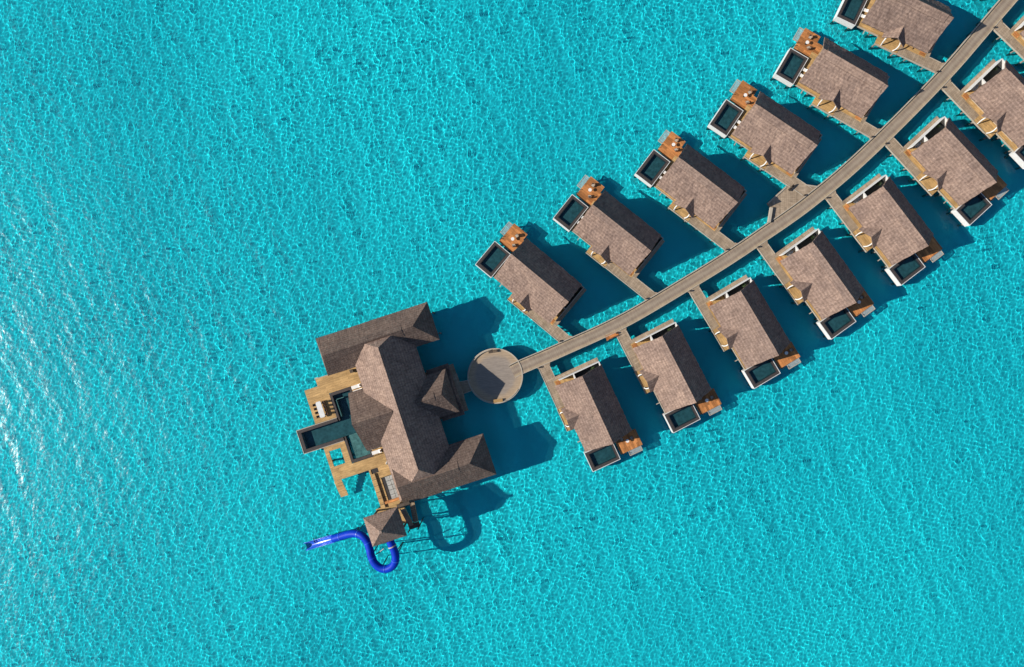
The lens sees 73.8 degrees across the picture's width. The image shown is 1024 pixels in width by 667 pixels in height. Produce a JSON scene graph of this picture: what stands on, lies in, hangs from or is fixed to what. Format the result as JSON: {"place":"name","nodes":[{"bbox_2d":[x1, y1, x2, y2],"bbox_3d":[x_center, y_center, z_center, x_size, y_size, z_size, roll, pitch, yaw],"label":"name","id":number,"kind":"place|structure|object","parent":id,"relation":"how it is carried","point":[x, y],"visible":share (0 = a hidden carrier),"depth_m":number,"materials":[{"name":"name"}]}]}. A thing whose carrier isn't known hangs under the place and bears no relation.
{"place":"outdoors","nodes":[
{"label":"outdoors","id":0,"kind":"place"},
{"bbox_2d":[0,0,1023,666],"bbox_3d":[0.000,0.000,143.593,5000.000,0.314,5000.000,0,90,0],"label":"water","id":1,"kind":"structure","parent":0,"point":[218,218],"depth_m":143.60,"materials":[{"name":"teal liquid"}]},
{"bbox_2d":[971,84,978,90],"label":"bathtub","id":2,"kind":"object","parent":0,"point":[975,87],"visible":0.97,"depth_m":141.65,"materials":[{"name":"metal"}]},
{"label":"seabed","id":3,"kind":"structure","parent":0,"visible":0},
{"bbox_2d":[303,525,402,572],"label":"water slide","id":4,"kind":"object","parent":3,"relation":"on","point":[374,562],"visible":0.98,"depth_m":136.75,"materials":[{"name":"plastic"}]},
{"bbox_2d":[363,500,422,546],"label":"slide tower","id":5,"kind":"structure","parent":3,"relation":"on","point":[385,526],"depth_m":132.98,"materials":[{"name":"brown wood"}]},
{"bbox_2d":[296,302,495,510],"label":"water mansion","id":6,"kind":"structure","parent":3,"relation":"on","point":[398,406],"depth_m":135.88,"materials":[{"name":"brown wood"}]},
{"bbox_2d":[316,401,324,417],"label":"dining table","id":7,"kind":"object","parent":6,"relation":"on","point":[320,409],"visible":1,"depth_m":141.04,"materials":[{"name":"white paint"}]},
{"bbox_2d":[351,383,361,389],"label":"sun lounger","id":8,"kind":"object","parent":6,"relation":"on","point":[355,386],"visible":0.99,"depth_m":141.42,"materials":[{"name":"white fabric"}]},
{"bbox_2d":[372,449,381,454],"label":"sun lounger","id":9,"kind":"object","parent":6,"relation":"on","point":[376,451],"visible":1,"depth_m":141.42,"materials":[{"name":"white fabric"}]},
{"bbox_2d":[460,380,471,393],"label":"footbridge","id":10,"kind":"object","parent":6,"relation":"on","point":[465,386],"visible":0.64,"depth_m":141.81,"materials":[{"name":"brown wood"}]},
{"bbox_2d":[467,348,522,403],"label":"round platform","id":11,"kind":"structure","parent":3,"relation":"on","point":[491,377],"depth_m":141.80,"materials":[{"name":"brown wood"}]},
{"bbox_2d":[475,222,585,325],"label":"overwater villa","id":12,"kind":"object","parent":3,"relation":"on","point":[528,274],"visible":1,"depth_m":138.28,"materials":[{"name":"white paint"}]},
{"bbox_2d":[526,309,572,342],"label":"footbridge","id":13,"kind":"object","parent":3,"relation":"on","point":[557,333],"visible":0.99,"depth_m":141.81,"materials":[{"name":"brown wood"}]},
{"bbox_2d":[538,363,563,408],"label":"footbridge","id":14,"kind":"object","parent":3,"relation":"on","point":[547,374],"visible":0.98,"depth_m":141.81,"materials":[{"name":"brown wood"}]},
{"bbox_2d":[554,357,642,471],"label":"overwater villa","id":15,"kind":"object","parent":3,"relation":"on","point":[591,413],"visible":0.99,"depth_m":138.27,"materials":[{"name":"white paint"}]},
{"bbox_2d":[553,175,664,277],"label":"overwater villa","id":16,"kind":"object","parent":3,"relation":"on","point":[608,228],"visible":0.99,"depth_m":138.33,"materials":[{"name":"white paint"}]},
{"bbox_2d":[616,328,641,371],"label":"footbridge","id":17,"kind":"object","parent":3,"relation":"on","point":[624,339],"visible":0.94,"depth_m":141.81,"materials":[{"name":"brown wood"}]},
{"bbox_2d":[605,262,656,299],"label":"footbridge","id":18,"kind":"object","parent":3,"relation":"on","point":[640,288],"visible":0.9,"depth_m":141.81,"materials":[{"name":"brown wood"}]},
{"bbox_2d":[630,319,721,432],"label":"overwater villa","id":19,"kind":"object","parent":3,"relation":"on","point":[670,374],"visible":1,"depth_m":138.33,"materials":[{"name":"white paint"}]},
{"bbox_2d":[634,130,746,231],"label":"overwater villa","id":20,"kind":"object","parent":3,"relation":"on","point":[691,183],"visible":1,"depth_m":138.40,"materials":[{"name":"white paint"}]},
{"bbox_2d":[688,285,718,330],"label":"footbridge","id":21,"kind":"object","parent":3,"relation":"on","point":[698,296],"visible":0.91,"depth_m":141.81,"materials":[{"name":"brown wood"}]},
{"bbox_2d":[688,216,736,250],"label":"footbridge","id":22,"kind":"object","parent":3,"relation":"on","point":[722,241],"visible":0.88,"depth_m":141.81,"materials":[{"name":"brown wood"}]},
{"bbox_2d":[706,275,800,388],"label":"overwater villa","id":23,"kind":"object","parent":3,"relation":"on","point":[749,332],"visible":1,"depth_m":138.40,"materials":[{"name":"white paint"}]},
{"bbox_2d":[509,0,1017,377],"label":"boardwalk","id":24,"kind":"structure","parent":3,"relation":"on","point":[787,208],"depth_m":141.80,"materials":[{"name":"brown wood"}]},
{"bbox_2d":[605,332,618,340],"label":"bench","id":25,"kind":"object","parent":24,"relation":"attached to","point":[611,336],"visible":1,"depth_m":141.74,"materials":[{"name":"orange wood"}]},
{"bbox_2d":[707,79,821,177],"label":"overwater villa","id":26,"kind":"object","parent":3,"relation":"on","point":[767,131],"visible":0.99,"depth_m":138.46,"materials":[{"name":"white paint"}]},
{"bbox_2d":[756,241,789,284],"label":"footbridge","id":27,"kind":"object","parent":3,"relation":"on","point":[766,252],"visible":0.9,"depth_m":141.81,"materials":[{"name":"brown wood"}]},
{"bbox_2d":[764,164,810,195],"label":"footbridge","id":28,"kind":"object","parent":3,"relation":"on","point":[777,174],"visible":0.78,"depth_m":141.81,"materials":[{"name":"brown wood"}]},
{"bbox_2d":[775,227,874,338],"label":"overwater villa","id":29,"kind":"object","parent":3,"relation":"on","point":[823,283],"visible":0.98,"depth_m":138.45,"materials":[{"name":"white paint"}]},
{"bbox_2d":[773,27,889,121],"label":"overwater villa","id":30,"kind":"object","parent":3,"relation":"on","point":[840,78],"visible":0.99,"depth_m":138.52,"materials":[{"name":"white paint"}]},
{"bbox_2d":[824,190,858,232],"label":"footbridge","id":31,"kind":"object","parent":3,"relation":"on","point":[834,201],"visible":0.82,"depth_m":141.81,"materials":[{"name":"brown wood"}]},
{"bbox_2d":[832,109,880,138],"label":"footbridge","id":32,"kind":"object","parent":3,"relation":"on","point":[868,130],"visible":0.81,"depth_m":141.81,"materials":[{"name":"brown wood"}]},
{"bbox_2d":[842,174,943,285],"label":"overwater villa","id":33,"kind":"object","parent":3,"relation":"on","point":[894,232],"visible":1,"depth_m":138.54,"materials":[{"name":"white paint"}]},
{"bbox_2d":[833,0,953,57],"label":"overwater villa","id":34,"kind":"object","parent":3,"relation":"on","point":[917,27],"visible":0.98,"depth_m":138.41,"materials":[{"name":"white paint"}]},
{"bbox_2d":[885,137,920,177],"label":"footbridge","id":35,"kind":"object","parent":3,"relation":"on","point":[893,146],"visible":0.84,"depth_m":141.81,"materials":[{"name":"brown wood"}]},
{"bbox_2d":[896,46,944,72],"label":"footbridge","id":36,"kind":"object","parent":3,"relation":"on","point":[931,64],"visible":0.81,"depth_m":141.81,"materials":[{"name":"brown wood"}]},
{"bbox_2d":[903,116,1008,226],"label":"overwater villa","id":37,"kind":"object","parent":3,"relation":"on","point":[955,166],"visible":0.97,"depth_m":138.60,"materials":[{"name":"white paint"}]},
{"bbox_2d":[940,79,978,120],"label":"footbridge","id":38,"kind":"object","parent":3,"relation":"on","point":[951,90],"visible":0.83,"depth_m":141.81,"materials":[{"name":"brown wood"}]},
{"bbox_2d":[960,59,1023,168],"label":"overwater villa","id":39,"kind":"object","parent":3,"relation":"on","point":[995,100],"visible":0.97,"depth_m":138.85,"materials":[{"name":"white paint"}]},
{"bbox_2d":[993,19,1023,59],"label":"footbridge","id":40,"kind":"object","parent":3,"relation":"on","point":[1002,31],"visible":0.83,"depth_m":141.81,"materials":[{"name":"brown wood"}]},
{"bbox_2d":[1010,16,1023,63],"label":"overwater villa","id":41,"kind":"object","parent":3,"relation":"on","point":[1017,30],"visible":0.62,"depth_m":141.80,"materials":[{"name":"white paint"}]}
]}

